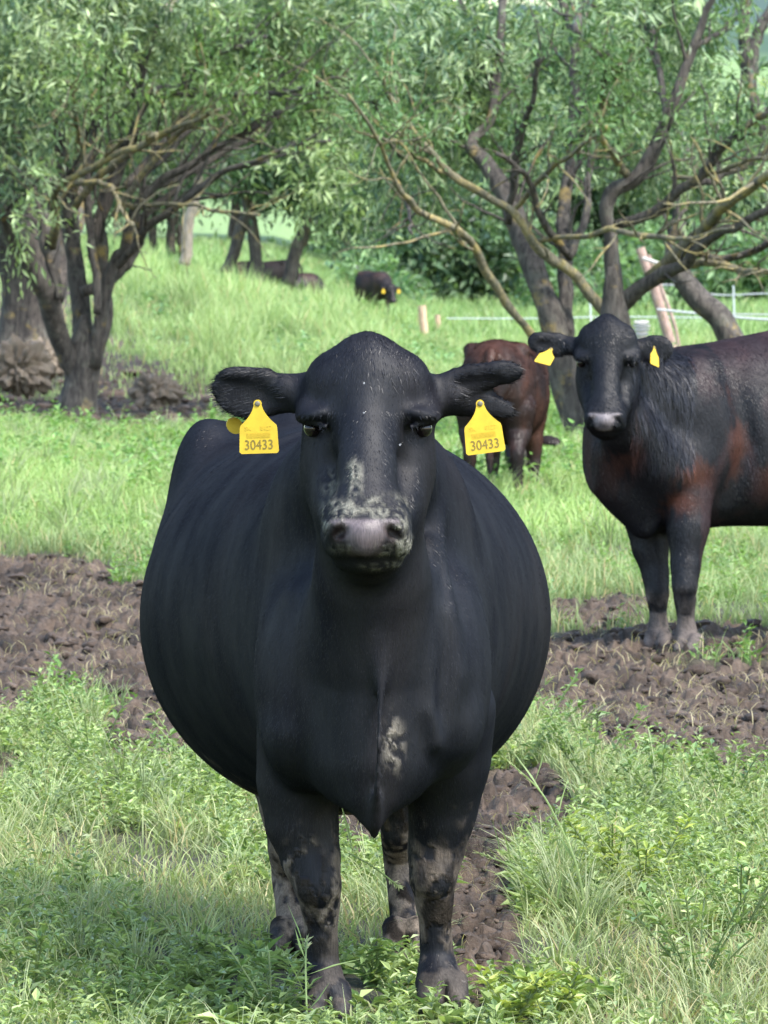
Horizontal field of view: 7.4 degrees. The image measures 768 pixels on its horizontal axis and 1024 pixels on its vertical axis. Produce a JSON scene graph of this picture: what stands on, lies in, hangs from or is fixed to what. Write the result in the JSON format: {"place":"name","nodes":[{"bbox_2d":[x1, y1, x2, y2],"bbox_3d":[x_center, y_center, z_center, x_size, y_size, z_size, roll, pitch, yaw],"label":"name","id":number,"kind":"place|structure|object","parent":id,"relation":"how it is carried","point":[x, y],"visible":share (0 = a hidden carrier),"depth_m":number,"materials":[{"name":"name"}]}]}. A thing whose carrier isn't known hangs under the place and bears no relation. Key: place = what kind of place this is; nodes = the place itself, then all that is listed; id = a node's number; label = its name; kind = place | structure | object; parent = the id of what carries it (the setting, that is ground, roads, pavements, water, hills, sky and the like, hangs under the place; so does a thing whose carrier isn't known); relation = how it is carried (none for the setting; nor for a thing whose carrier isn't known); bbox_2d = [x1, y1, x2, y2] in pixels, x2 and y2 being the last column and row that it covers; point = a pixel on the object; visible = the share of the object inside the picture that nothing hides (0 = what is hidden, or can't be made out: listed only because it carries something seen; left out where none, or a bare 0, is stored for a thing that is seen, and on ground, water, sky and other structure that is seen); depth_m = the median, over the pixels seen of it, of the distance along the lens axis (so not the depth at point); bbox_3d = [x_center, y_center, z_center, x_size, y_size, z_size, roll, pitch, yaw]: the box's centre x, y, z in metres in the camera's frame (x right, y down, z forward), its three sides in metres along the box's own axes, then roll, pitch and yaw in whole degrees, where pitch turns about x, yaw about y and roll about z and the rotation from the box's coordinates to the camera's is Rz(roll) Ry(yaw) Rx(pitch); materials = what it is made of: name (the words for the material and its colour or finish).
{"place":"outdoors","nodes":[
{"label":"outdoors","id":0,"kind":"place"},
{"bbox_2d":[0,680,767,1023],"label":"grass","id":1,"kind":"structure","parent":0,"point":[734,976],"depth_m":14.41,"materials":[{"name":"green plant"}]},
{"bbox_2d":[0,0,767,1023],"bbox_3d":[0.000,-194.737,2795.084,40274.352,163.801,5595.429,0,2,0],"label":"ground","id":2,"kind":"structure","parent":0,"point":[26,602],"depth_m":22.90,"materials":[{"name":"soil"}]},
{"bbox_2d":[0,332,56,399],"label":"root mound","id":3,"kind":"object","parent":2,"relation":"on","point":[28,369],"visible":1,"depth_m":69.85,"materials":[{"name":"soil"}]},
{"bbox_2d":[0,924,86,1002],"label":"weed plant","id":4,"kind":"object","parent":2,"relation":"on","point":[38,937],"visible":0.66,"depth_m":12.63,"materials":[{"name":"green plant"}]},
{"bbox_2d":[26,336,64,381],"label":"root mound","id":5,"kind":"object","parent":2,"relation":"on","point":[59,372],"visible":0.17,"depth_m":73.85,"materials":[{"name":"soil"}]},
{"bbox_2d":[32,689,127,764],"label":"weed plant","id":6,"kind":"object","parent":2,"relation":"on","point":[57,730],"visible":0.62,"depth_m":18.00,"materials":[{"name":"green plant"}]},
{"bbox_2d":[0,0,233,343],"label":"willow tree","id":7,"kind":"object","parent":2,"relation":"on","point":[21,318],"visible":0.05,"depth_m":75.64,"materials":[{"name":"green plant"}]},
{"bbox_2d":[66,952,174,1020],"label":"weed plant","id":8,"kind":"object","parent":2,"relation":"on","point":[140,976],"visible":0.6,"depth_m":12.45,"materials":[{"name":"green plant"}]},
{"bbox_2d":[91,1,209,234],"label":"tree","id":9,"kind":"object","parent":2,"relation":"on","point":[122,216],"visible":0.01,"depth_m":224.74,"materials":[{"name":"green plant"}]},
{"bbox_2d":[127,371,188,408],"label":"root mound","id":10,"kind":"object","parent":2,"relation":"on","point":[147,390],"visible":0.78,"depth_m":68.86,"materials":[{"name":"soil"}]},
{"bbox_2d":[91,122,235,255],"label":"willow tree","id":11,"kind":"object","parent":2,"relation":"on","point":[174,224],"visible":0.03,"depth_m":134.77,"materials":[{"name":"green plant"}]},
{"bbox_2d":[140,708,216,788],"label":"weed plant","id":12,"kind":"object","parent":2,"relation":"on","point":[171,742],"visible":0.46,"depth_m":17.57,"materials":[{"name":"green plant"}]},
{"bbox_2d":[90,0,280,265],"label":"willow tree","id":13,"kind":"object","parent":2,"relation":"on","point":[190,213],"visible":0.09,"depth_m":111.80,"materials":[{"name":"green plant"}]},
{"bbox_2d":[0,0,465,416],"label":"willow tree","id":14,"kind":"object","parent":2,"relation":"on","point":[277,26],"visible":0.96,"depth_m":64.22,"materials":[{"name":"green plant"}]},
{"bbox_2d":[173,0,329,241],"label":"tree","id":15,"kind":"object","parent":2,"relation":"on","point":[234,206],"visible":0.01,"depth_m":214.56,"materials":[{"name":"green plant"}]},
{"bbox_2d":[235,260,302,291],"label":"cow","id":16,"kind":"object","parent":2,"relation":"on","point":[276,268],"visible":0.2,"depth_m":133.62},
{"bbox_2d":[219,943,320,1014],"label":"weed plant","id":17,"kind":"object","parent":2,"relation":"on","point":[270,992],"visible":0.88,"depth_m":12.41,"materials":[{"name":"green plant"}]},
{"bbox_2d":[201,55,416,286],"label":"willow tree","id":18,"kind":"object","parent":2,"relation":"on","point":[250,223],"visible":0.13,"depth_m":127.72,"materials":[{"name":"green plant"}]},
{"bbox_2d":[260,230,359,259],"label":"bush","id":19,"kind":"object","parent":2,"relation":"on","point":[272,240],"visible":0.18,"depth_m":227.02,"materials":[{"name":"green plant"}]},
{"bbox_2d":[293,273,330,294],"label":"cow","id":20,"kind":"object","parent":2,"relation":"on","point":[312,279],"visible":0.12,"depth_m":135.80},
{"bbox_2d":[272,908,362,1011],"bbox_3d":[-0.146,0.939,12.329,0.175,0.238,0.151,1,3,28],"label":"grass stalk","id":21,"kind":"object","parent":2,"relation":"on","point":[307,945],"depth_m":12.35,"materials":[{"name":"green plant"}]},
{"bbox_2d":[268,0,410,257],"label":"tree","id":22,"kind":"object","parent":2,"relation":"on","point":[335,193],"depth_m":229.53,"materials":[{"name":"green plant"}]},
{"bbox_2d":[311,233,373,261],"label":"bush","id":23,"kind":"object","parent":2,"relation":"on","point":[338,242],"visible":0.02,"depth_m":239.31,"materials":[{"name":"green plant"}]},
{"bbox_2d":[139,330,550,1018],"bbox_3d":[-0.090,0.336,13.051,0.940,1.499,2.607,0,2,0],"label":"cow","id":24,"kind":"object","parent":2,"relation":"on","point":[345,602],"visible":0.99,"depth_m":12.29},
{"bbox_2d":[342,809,403,888],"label":"grass stalk","id":25,"kind":"object","parent":2,"relation":"on","point":[378,870],"depth_m":13.06,"materials":[{"name":"green plant"}]},
{"bbox_2d":[342,937,406,985],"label":"weed plant","id":26,"kind":"object","parent":2,"relation":"on","point":[369,957],"visible":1,"depth_m":13.03,"materials":[{"name":"green plant"}]},
{"bbox_2d":[354,270,400,313],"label":"cow","id":27,"kind":"object","parent":2,"relation":"on","point":[371,284],"visible":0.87,"depth_m":141.38},
{"bbox_2d":[322,241,437,310],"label":"bush","id":28,"kind":"object","parent":2,"relation":"on","point":[381,266],"visible":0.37,"depth_m":166.75,"materials":[{"name":"green plant"}]},
{"bbox_2d":[0,246,767,1023],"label":"weeds","id":29,"kind":"object","parent":2,"relation":"on","point":[200,968],"visible":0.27,"depth_m":15.23,"materials":[{"name":"green plant"}]},
{"bbox_2d":[0,388,767,729],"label":"meadow grass","id":30,"kind":"structure","parent":2,"relation":"on","point":[582,576],"depth_m":34.05,"materials":[{"name":"green plant"}]},
{"bbox_2d":[0,231,767,401],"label":"tall grass","id":31,"kind":"structure","parent":2,"relation":"on","point":[208,301],"depth_m":94.18,"materials":[{"name":"green plant"}]},
{"bbox_2d":[0,368,767,1022],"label":"mud clods","id":32,"kind":"object","parent":2,"relation":"on","point":[586,674],"visible":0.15,"depth_m":23.72,"materials":[{"name":"soil"}]},
{"bbox_2d":[418,305,427,337],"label":"fence post","id":33,"kind":"object","parent":2,"relation":"on","point":[422,315],"visible":0.76,"depth_m":127.86,"materials":[{"name":"brown wood"}]},
{"bbox_2d":[326,22,525,255],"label":"tree","id":34,"kind":"object","parent":2,"relation":"on","point":[406,166],"visible":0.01,"depth_m":207.67,"materials":[{"name":"green plant"}]},
{"bbox_2d":[435,315,440,329],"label":"fence post","id":35,"kind":"object","parent":2,"relation":"on","point":[437,318],"visible":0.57,"depth_m":131.88,"materials":[{"name":"brown wood"}]},
{"bbox_2d":[351,169,595,305],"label":"bush","id":36,"kind":"object","parent":2,"relation":"on","point":[445,270],"visible":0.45,"depth_m":182.83,"materials":[{"name":"green plant"}]},
{"bbox_2d":[245,0,767,437],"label":"willow tree","id":37,"kind":"object","parent":2,"relation":"on","point":[433,97],"visible":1,"depth_m":51.98,"materials":[{"name":"green plant"}]},
{"bbox_2d":[456,339,560,496],"bbox_3d":[0.840,-0.588,40.138,0.615,1.192,2.099,0,2,8],"label":"cow","id":38,"kind":"object","parent":2,"relation":"on","point":[529,399],"visible":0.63,"depth_m":39.35},
{"bbox_2d":[464,958,559,1023],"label":"weed plant","id":39,"kind":"object","parent":2,"relation":"on","point":[525,1001],"visible":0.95,"depth_m":12.23,"materials":[{"name":"green plant"}]},
{"bbox_2d":[472,820,565,916],"bbox_3d":[0.314,0.846,14.089,0.242,0.233,0.097,2,3,42],"label":"grass stalk","id":40,"kind":"object","parent":2,"relation":"on","point":[530,877],"depth_m":14.09,"materials":[{"name":"green plant"}]},
{"bbox_2d":[451,0,594,215],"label":"tree","id":41,"kind":"object","parent":2,"relation":"on","point":[519,20],"visible":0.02,"depth_m":218.24,"materials":[{"name":"green plant"}]},
{"bbox_2d":[504,668,587,769],"bbox_3d":[0.452,0.647,18.626,0.337,0.334,0.344,2,3,33],"label":"weed plant","id":42,"kind":"object","parent":2,"relation":"on","point":[564,713],"visible":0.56,"depth_m":18.65,"materials":[{"name":"green plant"}]},
{"bbox_2d":[501,747,592,910],"bbox_3d":[0.389,0.765,14.296,0.231,0.420,0.060,1,2,14],"label":"grass stalk","id":43,"kind":"object","parent":2,"relation":"on","point":[561,829],"depth_m":14.28,"materials":[{"name":"green plant"}]},
{"bbox_2d":[501,960,594,1023],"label":"weed plant","id":44,"kind":"object","parent":2,"relation":"on","point":[569,992],"visible":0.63,"depth_m":12.34,"materials":[{"name":"green plant"}]},
{"bbox_2d":[490,6,656,271],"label":"tree","id":45,"kind":"object","parent":2,"relation":"on","point":[578,212],"visible":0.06,"depth_m":211.77,"materials":[{"name":"green plant"}]},
{"bbox_2d":[589,303,591,321],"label":"fence stake","id":46,"kind":"object","parent":2,"relation":"on","point":[590,312],"visible":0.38,"depth_m":128.92,"materials":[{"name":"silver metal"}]},
{"bbox_2d":[447,316,735,318],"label":"fence wire","id":47,"kind":"object","parent":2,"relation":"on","point":[573,317],"visible":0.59,"depth_m":129.93,"materials":[{"name":"grey"}]},
{"bbox_2d":[533,696,650,787],"bbox_3d":[0.613,0.703,17.923,0.345,0.303,0.238,2,3,42],"label":"weed plant","id":48,"kind":"object","parent":2,"relation":"on","point":[572,754],"visible":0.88,"depth_m":17.94,"materials":[{"name":"green plant"}]},
{"bbox_2d":[509,224,678,313],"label":"bush","id":49,"kind":"object","parent":2,"relation":"on","point":[582,264],"visible":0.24,"depth_m":174.90,"materials":[{"name":"green plant"}]},
{"bbox_2d":[560,806,662,889],"bbox_3d":[0.545,0.851,14.820,0.220,0.233,0.251,-2,3,-45],"label":"weed plant","id":50,"kind":"object","parent":2,"relation":"on","point":[600,845],"visible":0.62,"depth_m":14.79,"materials":[{"name":"green plant"}]},
{"bbox_2d":[557,0,707,144],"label":"tree","id":51,"kind":"object","parent":2,"relation":"on","point":[662,32],"depth_m":234.08,"materials":[{"name":"green plant"}]},
{"bbox_2d":[633,320,649,338],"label":"wire reel","id":52,"kind":"object","parent":2,"relation":"on","point":[641,327],"visible":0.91,"depth_m":103.04,"materials":[{"name":"plastic"}]},
{"bbox_2d":[591,813,695,899],"bbox_3d":[0.655,0.863,14.640,0.258,0.234,0.207,0,2,-12],"label":"weed plant","id":53,"kind":"object","parent":2,"relation":"on","point":[646,851],"visible":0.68,"depth_m":14.64,"materials":[{"name":"green plant"}]},
{"bbox_2d":[528,313,767,651],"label":"cow","id":54,"kind":"object","parent":2,"relation":"on","point":[675,450],"visible":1,"depth_m":24.31},
{"bbox_2d":[573,73,726,252],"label":"tree","id":55,"kind":"object","parent":2,"relation":"on","point":[626,211],"visible":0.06,"depth_m":209.22,"materials":[{"name":"green plant"}]},
{"bbox_2d":[636,247,680,346],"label":"fence post","id":56,"kind":"object","parent":2,"relation":"on","point":[647,262],"visible":0.73,"depth_m":103.85,"materials":[{"name":"brown wood"}]},
{"bbox_2d":[662,284,767,295],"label":"fence tape","id":57,"kind":"object","parent":56,"relation":"attached to","point":[721,294],"visible":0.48,"depth_m":103.92,"materials":[{"name":"grey plastic"}]},
{"bbox_2d":[610,726,707,809],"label":"weed plant","id":58,"kind":"object","parent":2,"relation":"on","point":[652,753],"visible":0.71,"depth_m":17.24,"materials":[{"name":"green plant"}]},
{"bbox_2d":[600,209,755,309],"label":"bush","id":59,"kind":"object","parent":2,"relation":"on","point":[655,250],"visible":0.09,"depth_m":180.02,"materials":[{"name":"green plant"}]},
{"bbox_2d":[623,881,754,988],"bbox_3d":[0.669,0.927,12.823,0.236,0.255,0.240,-2,3,-34],"label":"weed plant","id":60,"kind":"object","parent":2,"relation":"on","point":[658,919],"visible":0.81,"depth_m":12.82,"materials":[{"name":"green plant"}]},
{"bbox_2d":[619,50,767,340],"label":"willow tree","id":61,"kind":"object","parent":2,"relation":"on","point":[700,300],"visible":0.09,"depth_m":60.13,"materials":[{"name":"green plant"}]},
{"bbox_2d":[630,86,767,244],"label":"tree","id":62,"kind":"object","parent":2,"relation":"on","point":[747,202],"visible":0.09,"depth_m":201.49,"materials":[{"name":"green plant"}]},
{"bbox_2d":[657,308,767,320],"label":"fence tape","id":63,"kind":"object","parent":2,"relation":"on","point":[736,317],"visible":0.71,"depth_m":102.93,"materials":[{"name":"grey plastic"}]},
{"bbox_2d":[668,217,767,308],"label":"bush","id":64,"kind":"object","parent":2,"relation":"on","point":[748,284],"visible":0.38,"depth_m":175.53,"materials":[{"name":"green plant"}]},
{"bbox_2d":[675,312,767,314],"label":"fence tape","id":65,"kind":"object","parent":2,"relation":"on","point":[747,314],"visible":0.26,"depth_m":104.93,"materials":[{"name":"grey plastic"}]},
{"bbox_2d":[679,739,767,803],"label":"weed plant","id":66,"kind":"object","parent":2,"relation":"on","point":[698,765],"visible":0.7,"depth_m":17.04,"materials":[{"name":"green plant"}]},
{"bbox_2d":[682,850,767,940],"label":"weed plant","id":67,"kind":"object","parent":2,"relation":"on","point":[745,874],"visible":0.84,"depth_m":13.82,"materials":[{"name":"green plant"}]},
{"bbox_2d":[733,285,734,315],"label":"fence stake","id":68,"kind":"object","parent":2,"relation":"on","point":[733,301],"visible":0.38,"depth_m":128.91,"materials":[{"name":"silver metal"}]},
{"bbox_2d":[721,0,767,197],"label":"willow tree","id":69,"kind":"object","parent":2,"relation":"on","point":[763,25],"visible":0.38,"depth_m":57.81,"materials":[{"name":"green plant"}]},
{"bbox_2d":[734,56,767,224],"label":"bush","id":70,"kind":"object","parent":2,"relation":"on","point":[764,90],"visible":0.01,"depth_m":212.23,"materials":[{"name":"green plant"}]},
{"bbox_2d":[0,544,767,1023],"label":"straw","id":71,"kind":"object","parent":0,"point":[536,692],"visible":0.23,"depth_m":22.81,"materials":[{"name":"plant"}]},
{"bbox_2d":[453,0,557,9],"label":"sky","id":72,"kind":"structure","parent":0,"point":[453,0],"materials":[{"name":"white"}]}
]}

